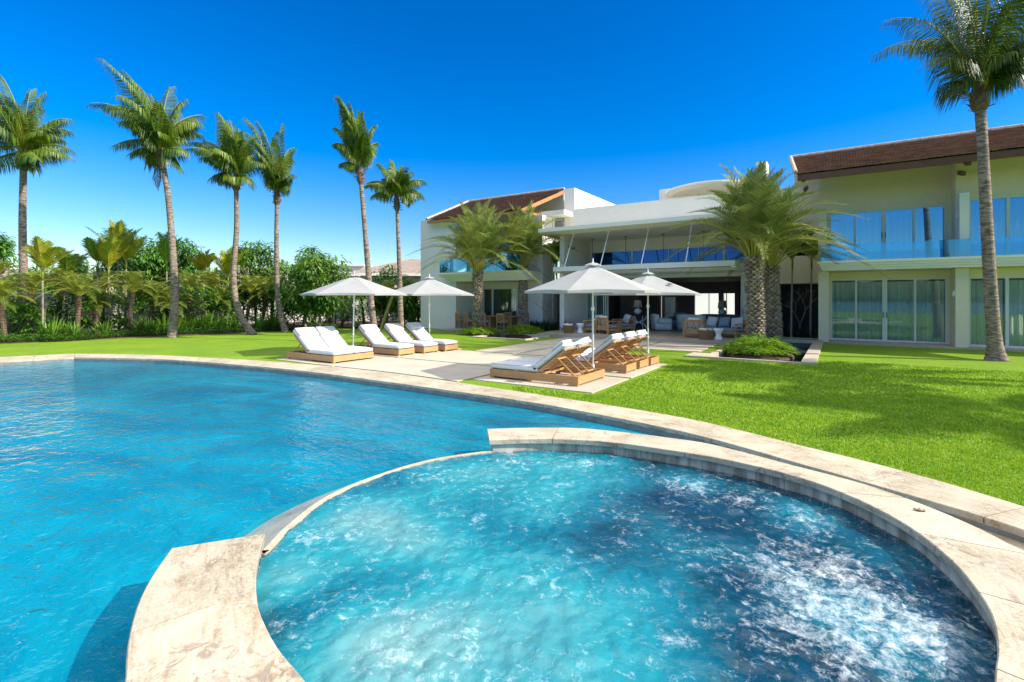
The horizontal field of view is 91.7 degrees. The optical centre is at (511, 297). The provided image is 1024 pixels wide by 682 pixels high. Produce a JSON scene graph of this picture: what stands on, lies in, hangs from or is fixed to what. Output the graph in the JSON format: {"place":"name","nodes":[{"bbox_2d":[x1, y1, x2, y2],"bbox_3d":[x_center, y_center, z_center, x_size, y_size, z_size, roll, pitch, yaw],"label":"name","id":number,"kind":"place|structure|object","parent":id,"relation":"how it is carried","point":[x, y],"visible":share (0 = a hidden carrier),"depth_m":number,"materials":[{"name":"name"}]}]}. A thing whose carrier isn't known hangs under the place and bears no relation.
{"place":"outdoors","nodes":[
{"label":"outdoors","id":0,"kind":"place"},
{"bbox_2d":[0,320,420,343],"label":"planting bed","id":1,"kind":"object","parent":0,"point":[346,324],"visible":0.11,"depth_m":25.27,"materials":[{"name":"plant"}]},
{"bbox_2d":[0,232,18,273],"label":"leafy tree","id":2,"kind":"object","parent":1,"relation":"on","point":[5,248],"visible":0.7,"depth_m":30.32,"materials":[{"name":"green plant"}]},
{"bbox_2d":[0,297,32,336],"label":"shrub","id":3,"kind":"object","parent":1,"relation":"on","point":[11,317],"visible":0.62,"depth_m":21.91,"materials":[{"name":"green plant"}]},
{"bbox_2d":[0,276,45,340],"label":"pygmy date palm","id":4,"kind":"object","parent":1,"relation":"on","point":[4,289],"visible":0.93,"depth_m":20.96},
{"bbox_2d":[0,270,67,334],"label":"pygmy date palm","id":5,"kind":"object","parent":1,"relation":"on","point":[37,277],"visible":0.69,"depth_m":22.86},
{"bbox_2d":[0,76,76,334],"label":"coconut palm","id":6,"kind":"object","parent":1,"relation":"on","point":[32,142],"visible":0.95,"depth_m":23.90,"materials":[{"name":"green plant"}]},
{"bbox_2d":[16,283,68,337],"bbox_3d":[-21.089,0.639,22.267,1.750,2.626,1.911,0,0,6],"label":"shrub","id":7,"kind":"object","parent":1,"relation":"on","point":[37,311],"visible":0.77,"depth_m":22.03,"materials":[{"name":"green plant"}]},
{"bbox_2d":[21,236,73,326],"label":"young palm","id":8,"kind":"object","parent":1,"relation":"on","point":[42,253],"visible":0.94,"depth_m":21.41,"materials":[{"name":"plant"}]},
{"bbox_2d":[36,314,73,339],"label":"lily clump","id":9,"kind":"object","parent":1,"relation":"on","point":[58,330],"visible":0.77,"depth_m":21.21,"materials":[{"name":"green plant"}]},
{"bbox_2d":[23,267,90,319],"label":"pygmy date palm","id":10,"kind":"object","parent":1,"relation":"on","point":[58,272],"visible":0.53,"depth_m":23.69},
{"bbox_2d":[39,259,96,290],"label":"leafy tree","id":11,"kind":"object","parent":1,"relation":"on","point":[83,268],"visible":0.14,"depth_m":30.77,"materials":[{"name":"green plant"}]},
{"bbox_2d":[56,246,89,325],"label":"young palm","id":12,"kind":"object","parent":1,"relation":"on","point":[70,261],"visible":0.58,"depth_m":24.09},
{"bbox_2d":[48,279,101,332],"bbox_3d":[-20.504,0.476,23.448,2.109,2.858,1.720,0,0,7],"label":"shrub","id":13,"kind":"object","parent":1,"relation":"on","point":[84,316],"visible":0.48,"depth_m":23.31,"materials":[{"name":"green plant"}]},
{"bbox_2d":[29,270,121,331],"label":"pygmy date palm","id":14,"kind":"object","parent":1,"relation":"on","point":[78,285],"visible":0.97,"depth_m":22.53,"materials":[{"name":"plant"}]},
{"bbox_2d":[60,289,128,333],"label":"pygmy date palm","id":15,"kind":"object","parent":1,"relation":"on","point":[100,296],"visible":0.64,"depth_m":23.99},
{"bbox_2d":[66,271,123,326],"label":"pygmy date palm","id":16,"kind":"object","parent":1,"relation":"on","point":[104,273],"visible":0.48,"depth_m":25.32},
{"bbox_2d":[80,237,124,317],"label":"young palm","id":17,"kind":"object","parent":1,"relation":"on","point":[89,246],"visible":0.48,"depth_m":24.48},
{"bbox_2d":[82,291,128,332],"bbox_3d":[-20.311,0.852,24.940,2.329,2.373,2.150,0,0,33],"label":"shrub","id":18,"kind":"object","parent":1,"relation":"on","point":[112,319],"visible":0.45,"depth_m":24.89,"materials":[{"name":"green plant"}]},
{"bbox_2d":[93,233,129,325],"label":"young palm","id":19,"kind":"object","parent":1,"relation":"on","point":[108,251],"visible":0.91,"depth_m":24.49,"materials":[{"name":"plant"}]},
{"bbox_2d":[86,220,142,329],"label":"young palm","id":20,"kind":"object","parent":1,"relation":"on","point":[119,228],"visible":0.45,"depth_m":26.57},
{"bbox_2d":[111,230,147,330],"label":"young palm","id":21,"kind":"object","parent":1,"relation":"on","point":[131,241],"visible":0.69,"depth_m":25.71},
{"bbox_2d":[89,271,170,332],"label":"pygmy date palm","id":22,"kind":"object","parent":1,"relation":"on","point":[132,280],"visible":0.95,"depth_m":24.20,"materials":[{"name":"plant"}]},
{"bbox_2d":[108,285,157,329],"bbox_3d":[-19.041,0.599,25.090,2.438,2.610,2.055,0,0,33],"label":"shrub","id":23,"kind":"object","parent":1,"relation":"on","point":[137,303],"visible":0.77,"depth_m":25.00,"materials":[{"name":"green plant"}]},
{"bbox_2d":[89,228,180,301],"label":"leafy tree","id":24,"kind":"object","parent":1,"relation":"on","point":[133,264],"visible":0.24,"depth_m":29.39,"materials":[{"name":"green plant"}]},
{"bbox_2d":[119,280,169,323],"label":"pygmy date palm","id":25,"kind":"object","parent":1,"relation":"on","point":[154,294],"visible":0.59,"depth_m":25.59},
{"bbox_2d":[155,231,181,319],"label":"young palm","id":26,"kind":"object","parent":1,"relation":"on","point":[163,247],"visible":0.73,"depth_m":26.19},
{"bbox_2d":[0,322,338,341],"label":"ground cover","id":27,"kind":"object","parent":1,"relation":"on","point":[8,337],"visible":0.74,"depth_m":23.14,"materials":[{"name":"green plant"}]},
{"bbox_2d":[142,291,204,319],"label":"pygmy date palm","id":28,"kind":"object","parent":1,"relation":"on","point":[167,302],"visible":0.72,"depth_m":25.40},
{"bbox_2d":[138,235,213,306],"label":"leafy tree","id":29,"kind":"object","parent":1,"relation":"on","point":[183,263],"visible":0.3,"depth_m":30.65,"materials":[{"name":"green plant"}]},
{"bbox_2d":[158,269,218,320],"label":"pygmy date palm","id":30,"kind":"object","parent":1,"relation":"on","point":[191,279],"visible":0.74,"depth_m":26.45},
{"bbox_2d":[178,280,221,331],"bbox_3d":[-16.698,0.510,26.600,2.311,2.901,2.455,0,0,-7],"label":"shrub","id":31,"kind":"object","parent":1,"relation":"on","point":[201,313],"visible":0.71,"depth_m":26.28,"materials":[{"name":"green plant"}]},
{"bbox_2d":[186,249,215,320],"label":"young palm","id":32,"kind":"object","parent":1,"relation":"on","point":[202,262],"visible":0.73,"depth_m":28.01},
{"bbox_2d":[182,269,229,322],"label":"pygmy date palm","id":33,"kind":"object","parent":1,"relation":"on","point":[213,274],"visible":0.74,"depth_m":27.37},
{"bbox_2d":[193,285,249,324],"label":"pygmy date palm","id":34,"kind":"object","parent":1,"relation":"on","point":[221,295],"visible":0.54,"depth_m":27.07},
{"bbox_2d":[210,247,246,317],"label":"young palm","id":35,"kind":"object","parent":1,"relation":"on","point":[224,263],"visible":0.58,"depth_m":27.74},
{"bbox_2d":[209,293,249,330],"bbox_3d":[-15.457,0.829,27.268,2.044,2.256,2.149,0,0,33],"label":"shrub","id":36,"kind":"object","parent":1,"relation":"on","point":[226,313],"visible":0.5,"depth_m":27.05,"materials":[{"name":"green plant"}]},
{"bbox_2d":[226,274,273,328],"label":"pygmy date palm","id":37,"kind":"object","parent":1,"relation":"on","point":[250,285],"visible":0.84,"depth_m":28.16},
{"bbox_2d":[213,239,292,326],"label":"leafy tree","id":38,"kind":"object","parent":1,"relation":"on","point":[268,269],"visible":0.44,"depth_m":30.53,"materials":[{"name":"green plant"}]},
{"bbox_2d":[243,289,277,328],"bbox_3d":[-14.277,0.656,28.836,2.466,2.593,2.394,0,0,33],"label":"shrub","id":39,"kind":"object","parent":1,"relation":"on","point":[259,306],"visible":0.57,"depth_m":28.60,"materials":[{"name":"green plant"}]},
{"bbox_2d":[243,280,285,324],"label":"pygmy date palm","id":40,"kind":"object","parent":1,"relation":"on","point":[261,293],"visible":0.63,"depth_m":28.42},
{"bbox_2d":[266,245,323,326],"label":"leafy tree","id":41,"kind":"object","parent":1,"relation":"on","point":[285,280],"visible":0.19,"depth_m":28.24,"materials":[{"name":"green plant"}]},
{"bbox_2d":[342,296,380,326],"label":"shrub","id":42,"kind":"object","parent":1,"relation":"on","point":[365,306],"visible":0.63,"depth_m":29.88,"materials":[{"name":"green plant"}]},
{"bbox_2d":[363,264,396,324],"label":"leafy tree","id":43,"kind":"object","parent":1,"relation":"on","point":[387,273],"visible":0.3,"depth_m":32.70,"materials":[{"name":"green plant"}]},
{"bbox_2d":[383,272,420,321],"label":"leafy tree","id":44,"kind":"object","parent":1,"relation":"on","point":[415,310],"visible":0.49,"depth_m":31.36,"materials":[{"name":"green plant"}]},
{"bbox_2d":[0,361,663,681],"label":"pool water","id":45,"kind":"structure","parent":0,"point":[119,481],"depth_m":5.88,"materials":[{"name":"liquid"}]},
{"bbox_2d":[347,259,420,320],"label":"neighbour house","id":46,"kind":"structure","parent":0,"point":[411,268],"depth_m":39.04,"materials":[{"name":"paint"}]},
{"bbox_2d":[0,327,1023,505],"bbox_3d":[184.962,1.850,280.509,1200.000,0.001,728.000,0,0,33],"label":"lawn","id":47,"kind":"structure","parent":0,"point":[267,346],"depth_m":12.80,"materials":[{"name":"green plant"}]},
{"bbox_2d":[85,58,206,337],"bbox_3d":[-17.283,-4.249,23.401,4.915,12.327,5.108,0,0,33],"label":"coconut palm","id":48,"kind":"object","parent":47,"relation":"on","point":[160,138],"visible":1,"depth_m":22.84,"materials":[{"name":"green plant"}]},
{"bbox_2d":[5,292,352,333],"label":"garden wall","id":49,"kind":"structure","parent":47,"relation":"on","point":[134,314],"depth_m":29.01,"materials":[{"name":"beige"}]},
{"bbox_2d":[184,112,266,334],"bbox_3d":[-14.534,-3.775,24.853,3.576,11.582,3.691,0,0,33],"label":"coconut palm","id":50,"kind":"object","parent":47,"relation":"on","point":[231,159],"visible":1,"depth_m":24.81,"materials":[{"name":"green plant"}]},
{"bbox_2d":[242,117,296,332],"bbox_3d":[-13.072,-3.678,26.832,2.753,11.242,3.738,0,0,-25],"label":"coconut palm","id":51,"kind":"object","parent":47,"relation":"on","point":[277,177],"visible":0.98,"depth_m":26.38,"materials":[{"name":"green plant"}]},
{"bbox_2d":[280,253,358,326],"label":"leafy tree","id":52,"kind":"object","parent":47,"relation":"on","point":[316,273],"visible":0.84,"depth_m":26.43,"materials":[{"name":"green plant"}]},
{"bbox_2d":[275,355,394,366],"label":"paving slab","id":53,"kind":"structure","parent":47,"relation":"on","point":[325,363],"depth_m":14.26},
{"bbox_2d":[286,326,373,363],"bbox_3d":[-5.495,1.365,14.991,2.240,0.925,1.420,0,0,33],"label":"sun lounger","id":54,"kind":"object","parent":53,"relation":"on","point":[325,343],"visible":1,"depth_m":14.76,"materials":[{"name":"fabric"}]},
{"bbox_2d":[300,271,406,345],"bbox_3d":[-5.237,0.475,16.513,3.440,2.750,2.979,0,0,-8],"label":"umbrella","id":55,"kind":"object","parent":47,"relation":"on","point":[354,285],"visible":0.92,"depth_m":15.83,"materials":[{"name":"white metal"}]},
{"bbox_2d":[331,95,378,325],"bbox_3d":[-6.427,-3.031,20.434,2.008,9.909,2.313,0,0,-10],"label":"coconut palm","id":56,"kind":"object","parent":47,"relation":"on","point":[357,148],"visible":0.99,"depth_m":20.36,"materials":[{"name":"green plant"}]},
{"bbox_2d":[364,160,427,327],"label":"coconut palm","id":57,"kind":"object","parent":47,"relation":"on","point":[401,184],"visible":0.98,"depth_m":22.39,"materials":[{"name":"green plant"}]},
{"bbox_2d":[336,358,490,381],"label":"paving slab","id":58,"kind":"structure","parent":47,"relation":"on","point":[454,372],"depth_m":12.84,"materials":[{"name":"stone"}]},
{"bbox_2d":[374,348,461,357],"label":"paving slab","id":59,"kind":"structure","parent":47,"relation":"on","point":[402,355],"depth_m":16.01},
{"bbox_2d":[356,324,414,355],"bbox_3d":[-4.288,1.365,16.459,2.240,0.925,0.700,0,0,33],"label":"sun lounger","id":60,"kind":"object","parent":59,"relation":"on","point":[376,339],"visible":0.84,"depth_m":16.27,"materials":[{"name":"fabric"}]},
{"bbox_2d":[384,323,437,353],"bbox_3d":[-3.623,1.365,17.158,2.240,0.925,0.700,0,0,33],"label":"sun lounger","id":61,"kind":"object","parent":59,"relation":"on","point":[397,332],"visible":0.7,"depth_m":17.05,"materials":[{"name":"grey"}]},
{"bbox_2d":[382,274,473,334],"bbox_3d":[-3.075,0.475,18.498,3.440,2.750,2.979,0,0,-20],"label":"umbrella","id":62,"kind":"object","parent":59,"relation":"on","point":[429,286],"visible":0.89,"depth_m":17.73,"materials":[{"name":"fabric"}]},
{"bbox_2d":[405,322,457,350],"bbox_3d":[-3.019,1.365,17.838,2.240,0.925,0.700,0,0,33],"label":"sun lounger","id":63,"kind":"object","parent":59,"relation":"on","point":[416,331],"visible":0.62,"depth_m":17.72,"materials":[{"name":"grey"}]},
{"bbox_2d":[436,326,507,333],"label":"terrace","id":64,"kind":"structure","parent":47,"relation":"on","point":[453,329],"depth_m":27.54,"materials":[{"name":"stone"}]},
{"bbox_2d":[465,200,588,324],"bbox_3d":[0.499,-1.612,26.359,7.150,7.125,6.732,0,0,33],"label":"date palm","id":65,"kind":"object","parent":64,"relation":"on","point":[530,233],"visible":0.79,"depth_m":25.69,"materials":[{"name":"plant"}]},
{"bbox_2d":[401,350,544,365],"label":"paving slab","id":66,"kind":"structure","parent":47,"relation":"on","point":[473,357],"depth_m":15.21,"materials":[{"name":"stone"}]},
{"bbox_2d":[406,198,550,327],"bbox_3d":[-1.585,-1.537,25.130,7.038,7.174,7.935,0,0,33],"label":"date palm","id":67,"kind":"object","parent":47,"relation":"on","point":[476,237],"visible":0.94,"depth_m":24.50,"materials":[{"name":"plant"}]},
{"bbox_2d":[457,325,506,337],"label":"fern clump","id":68,"kind":"object","parent":47,"relation":"on","point":[489,331],"visible":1,"depth_m":24.34,"materials":[{"name":"plant"}]},
{"bbox_2d":[470,333,550,339],"bbox_3d":[-0.049,1.950,23.270,3.000,0.400,2.300,0,0,33],"label":"pond rim","id":69,"kind":"object","parent":47,"relation":"on","point":[536,336],"visible":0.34,"depth_m":23.10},
{"bbox_2d":[475,343,555,353],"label":"paving slab","id":70,"kind":"structure","parent":47,"relation":"on","point":[517,348],"depth_m":17.90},
{"bbox_2d":[500,322,545,338],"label":"fern clump","id":71,"kind":"object","parent":47,"relation":"on","point":[520,330],"visible":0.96,"depth_m":24.16,"materials":[{"name":"plant"}]},
{"bbox_2d":[472,370,628,393],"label":"paving slab","id":72,"kind":"structure","parent":47,"relation":"on","point":[595,385],"depth_m":10.60,"materials":[{"name":"stone"}]},
{"bbox_2d":[490,337,604,386],"bbox_3d":[0.802,1.365,11.389,2.240,0.925,1.380,0,0,33],"label":"sun lounger","id":73,"kind":"object","parent":72,"relation":"on","point":[560,356],"visible":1,"depth_m":10.98,"materials":[{"name":"fabric"}]},
{"bbox_2d":[524,259,660,367],"bbox_3d":[1.910,0.455,11.725,3.240,2.790,2.806,0,0,-2],"label":"umbrella","id":74,"kind":"object","parent":72,"relation":"on","point":[592,278],"visible":0.92,"depth_m":11.01,"materials":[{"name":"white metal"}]},
{"bbox_2d":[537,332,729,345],"bbox_3d":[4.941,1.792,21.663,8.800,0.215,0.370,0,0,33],"label":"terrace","id":75,"kind":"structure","parent":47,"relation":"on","point":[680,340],"depth_m":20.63,"materials":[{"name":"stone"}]},
{"bbox_2d":[605,363,666,377],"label":"paving slab","id":76,"kind":"structure","parent":47,"relation":"on","point":[636,372],"depth_m":12.16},
{"bbox_2d":[546,333,635,373],"bbox_3d":[2.015,1.365,12.866,2.240,0.925,0.700,0,0,33],"label":"sun lounger","id":77,"kind":"object","parent":76,"relation":"on","point":[611,342],"visible":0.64,"depth_m":12.42,"materials":[{"name":"brown"}]},
{"bbox_2d":[583,331,648,368],"bbox_3d":[2.527,1.365,13.606,2.240,0.925,0.700,0,0,33],"label":"sun lounger","id":78,"kind":"object","parent":76,"relation":"on","point":[629,338],"visible":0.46,"depth_m":13.21,"materials":[{"name":"brown"}]},
{"bbox_2d":[587,330,658,365],"bbox_3d":[2.982,1.365,14.204,2.240,0.925,0.700,0,0,33],"label":"sun lounger","id":79,"kind":"object","parent":76,"relation":"on","point":[641,336],"visible":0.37,"depth_m":13.82,"materials":[{"name":"brown"}]},
{"bbox_2d":[545,328,743,340],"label":"terrace","id":80,"kind":"structure","parent":47,"relation":"on","point":[663,334],"depth_m":22.70,"materials":[{"name":"stone"}]},
{"bbox_2d":[594,315,619,333],"bbox_3d":[4.474,1.258,23.405,0.834,0.844,0.900,0,0,-37],"label":"teak armchair","id":81,"kind":"object","parent":80,"relation":"on","point":[605,325],"visible":0.96,"depth_m":23.22,"materials":[{"name":"brown wood"}]},
{"bbox_2d":[612,314,634,331],"bbox_3d":[5.612,1.250,25.045,0.834,0.860,0.880,0,0,-19],"label":"teak armchair","id":82,"kind":"object","parent":80,"relation":"on","point":[626,319],"visible":0.81,"depth_m":24.80,"materials":[{"name":"brown wood"}]},
{"bbox_2d":[682,318,705,337],"bbox_3d":[7.757,1.258,21.121,0.880,0.844,0.834,0,0,25],"label":"teak armchair","id":83,"kind":"object","parent":80,"relation":"on","point":[693,325],"visible":0.72,"depth_m":20.87,"materials":[{"name":"brown wood"}]},
{"bbox_2d":[698,316,745,337],"bbox_3d":[9.055,1.248,21.456,0.834,0.865,1.850,0,0,-35],"label":"teak sofa","id":84,"kind":"object","parent":80,"relation":"on","point":[735,324],"visible":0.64,"depth_m":21.16,"materials":[{"name":"fabric"}]},
{"bbox_2d":[594,271,700,354],"bbox_3d":[4.167,0.475,15.220,3.360,2.750,2.910,0,0,-4],"label":"umbrella","id":85,"kind":"object","parent":47,"relation":"on","point":[664,287],"visible":0.73,"depth_m":14.49,"materials":[{"name":"fabric"}]},
{"bbox_2d":[639,342,715,351],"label":"paving slab","id":86,"kind":"structure","parent":47,"relation":"on","point":[690,347],"depth_m":18.64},
{"bbox_2d":[695,293,734,314],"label":"courtyard wall","id":87,"kind":"structure","parent":47,"relation":"on","point":[706,303],"depth_m":36.83,"materials":[{"name":"grey paint"}]},
{"bbox_2d":[421,124,1023,351],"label":"villa","id":88,"kind":"object","parent":47,"relation":"on","point":[919,237],"visible":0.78,"depth_m":20.91,"materials":[{"name":"beige paint"}]},
{"bbox_2d":[587,294,608,323],"bbox_3d":[4.822,0.340,27.604,1.240,2.680,0.419,0,0,33],"label":"sliding door","id":89,"kind":"structure","parent":88,"relation":"in","point":[605,298],"depth_m":27.49,"materials":[{"name":"white"}]},
{"bbox_2d":[651,314,671,329],"bbox_3d":[7.772,1.250,25.890,0.870,0.820,0.950,0,0,3],"label":"armchair","id":90,"kind":"object","parent":88,"relation":"on","point":[657,323],"visible":1,"depth_m":25.43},
{"bbox_2d":[593,245,744,264],"bbox_3d":[8.207,-1.885,25.708,8.800,1.370,0.120,0,0,33],"label":"window","id":91,"kind":"structure","parent":88,"relation":"in","point":[650,255],"depth_m":25.92,"materials":[{"name":"blue"}]},
{"bbox_2d":[677,314,707,329],"bbox_3d":[9.317,1.250,25.224,0.870,0.820,1.700,0,0,-27],"label":"sofa","id":92,"kind":"object","parent":88,"relation":"on","point":[681,318],"visible":0.3,"depth_m":25.25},
{"bbox_2d":[829,205,945,260],"bbox_3d":[15.391,-2.570,20.526,3.820,2.120,0.501,0,0,33],"label":"sliding door","id":93,"kind":"structure","parent":88,"relation":"in","point":[889,236],"depth_m":20.45,"materials":[{"name":"blue"}]},
{"bbox_2d":[831,278,946,343],"bbox_3d":[15.113,0.490,20.087,3.720,2.520,0.500,0,0,33],"label":"sliding door","id":94,"kind":"structure","parent":88,"relation":"in","point":[908,311],"depth_m":20.04,"materials":[{"name":"white"}]},
{"bbox_2d":[969,276,1023,347],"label":"sliding door","id":95,"kind":"structure","parent":88,"relation":"in","point":[1014,289],"depth_m":17.81,"materials":[{"name":"white"}]},
{"bbox_2d":[970,195,1023,255],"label":"sliding door","id":96,"kind":"structure","parent":88,"relation":"in","point":[1014,209],"depth_m":18.01,"materials":[{"name":"blue"}]},
{"bbox_2d":[684,338,823,364],"bbox_3d":[9.019,1.930,17.848,3.510,0.440,7.870,0,0,33],"label":"pond rim","id":97,"kind":"object","parent":47,"relation":"on","point":[811,356],"visible":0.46,"depth_m":15.48,"materials":[{"name":"stone"}]},
{"bbox_2d":[717,332,803,360],"bbox_3d":[8.434,1.669,17.162,2.748,0.883,3.416,0,0,22],"label":"fern clump","id":98,"kind":"object","parent":47,"relation":"on","point":[761,349],"visible":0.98,"depth_m":16.33,"materials":[{"name":"plant"}]},
{"bbox_2d":[780,235,806,336],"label":"young palm","id":99,"kind":"object","parent":47,"relation":"on","point":[791,257],"visible":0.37,"depth_m":21.46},
{"bbox_2d":[800,231,832,337],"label":"young palm","id":100,"kind":"object","parent":47,"relation":"on","point":[811,259],"visible":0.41,"depth_m":21.32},
{"bbox_2d":[870,0,1023,361],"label":"coconut palm","id":101,"kind":"object","parent":47,"relation":"on","point":[994,67],"visible":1,"depth_m":14.48,"materials":[{"name":"green plant"}]},
{"bbox_2d":[0,359,1023,542],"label":"pool wall","id":102,"kind":"structure","parent":0,"point":[684,437],"depth_m":9.38,"materials":[{"name":"stone"}]},
{"bbox_2d":[0,354,74,362],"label":"pool coping","id":103,"kind":"object","parent":102,"relation":"on","point":[12,359],"visible":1,"depth_m":15.11,"materials":[{"name":"stone"}]},
{"bbox_2d":[74,354,1023,536],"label":"pool coping","id":104,"kind":"object","parent":102,"relation":"on","point":[994,512],"visible":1,"depth_m":6.42,"materials":[{"name":"stone"}]},
{"bbox_2d":[0,0,1023,292],"label":"sky","id":105,"kind":"structure","parent":0,"point":[616,102],"materials":[{"name":"blue"}]},
{"bbox_2d":[665,297,677,317],"bbox_3d":[10.340,0.805,32.213,0.680,1.750,0.630,0,0,33],"label":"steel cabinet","id":106,"kind":"object","parent":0,"point":[671,305],"visible":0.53,"depth_m":31.97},
{"bbox_2d":[721,346,809,361],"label":"pond water","id":107,"kind":"structure","parent":0,"point":[799,358],"depth_m":17.41,"materials":[{"name":"black liquid"}]},
{"bbox_2d":[658,159,887,340],"bbox_3d":[9.090,-1.457,17.918,7.288,7.024,7.224,0,0,33],"label":"date palm","id":108,"kind":"object","parent":107,"relation":"in","point":[751,198],"visible":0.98,"depth_m":17.37,"materials":[{"name":"plant"}]},
{"bbox_2d":[684,182,891,341],"bbox_3d":[10.128,-1.271,18.993,6.488,6.664,6.958,0,0,-36],"label":"date palm","id":109,"kind":"object","parent":107,"relation":"in","point":[772,306],"visible":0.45,"depth_m":19.07,"materials":[{"name":"plant"}]},
{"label":"pool floor","id":110,"kind":"structure","parent":0,"visible":0},
{"bbox_2d":[125,428,1023,681],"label":"hot tub","id":111,"kind":"object","parent":110,"relation":"on","point":[197,617],"visible":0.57,"depth_m":3.04,"materials":[{"name":"stone"}]},
{"bbox_2d":[256,450,996,681],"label":"spa water","id":112,"kind":"structure","parent":111,"relation":"in","point":[480,568],"depth_m":3.08,"materials":[{"name":"liquid"}]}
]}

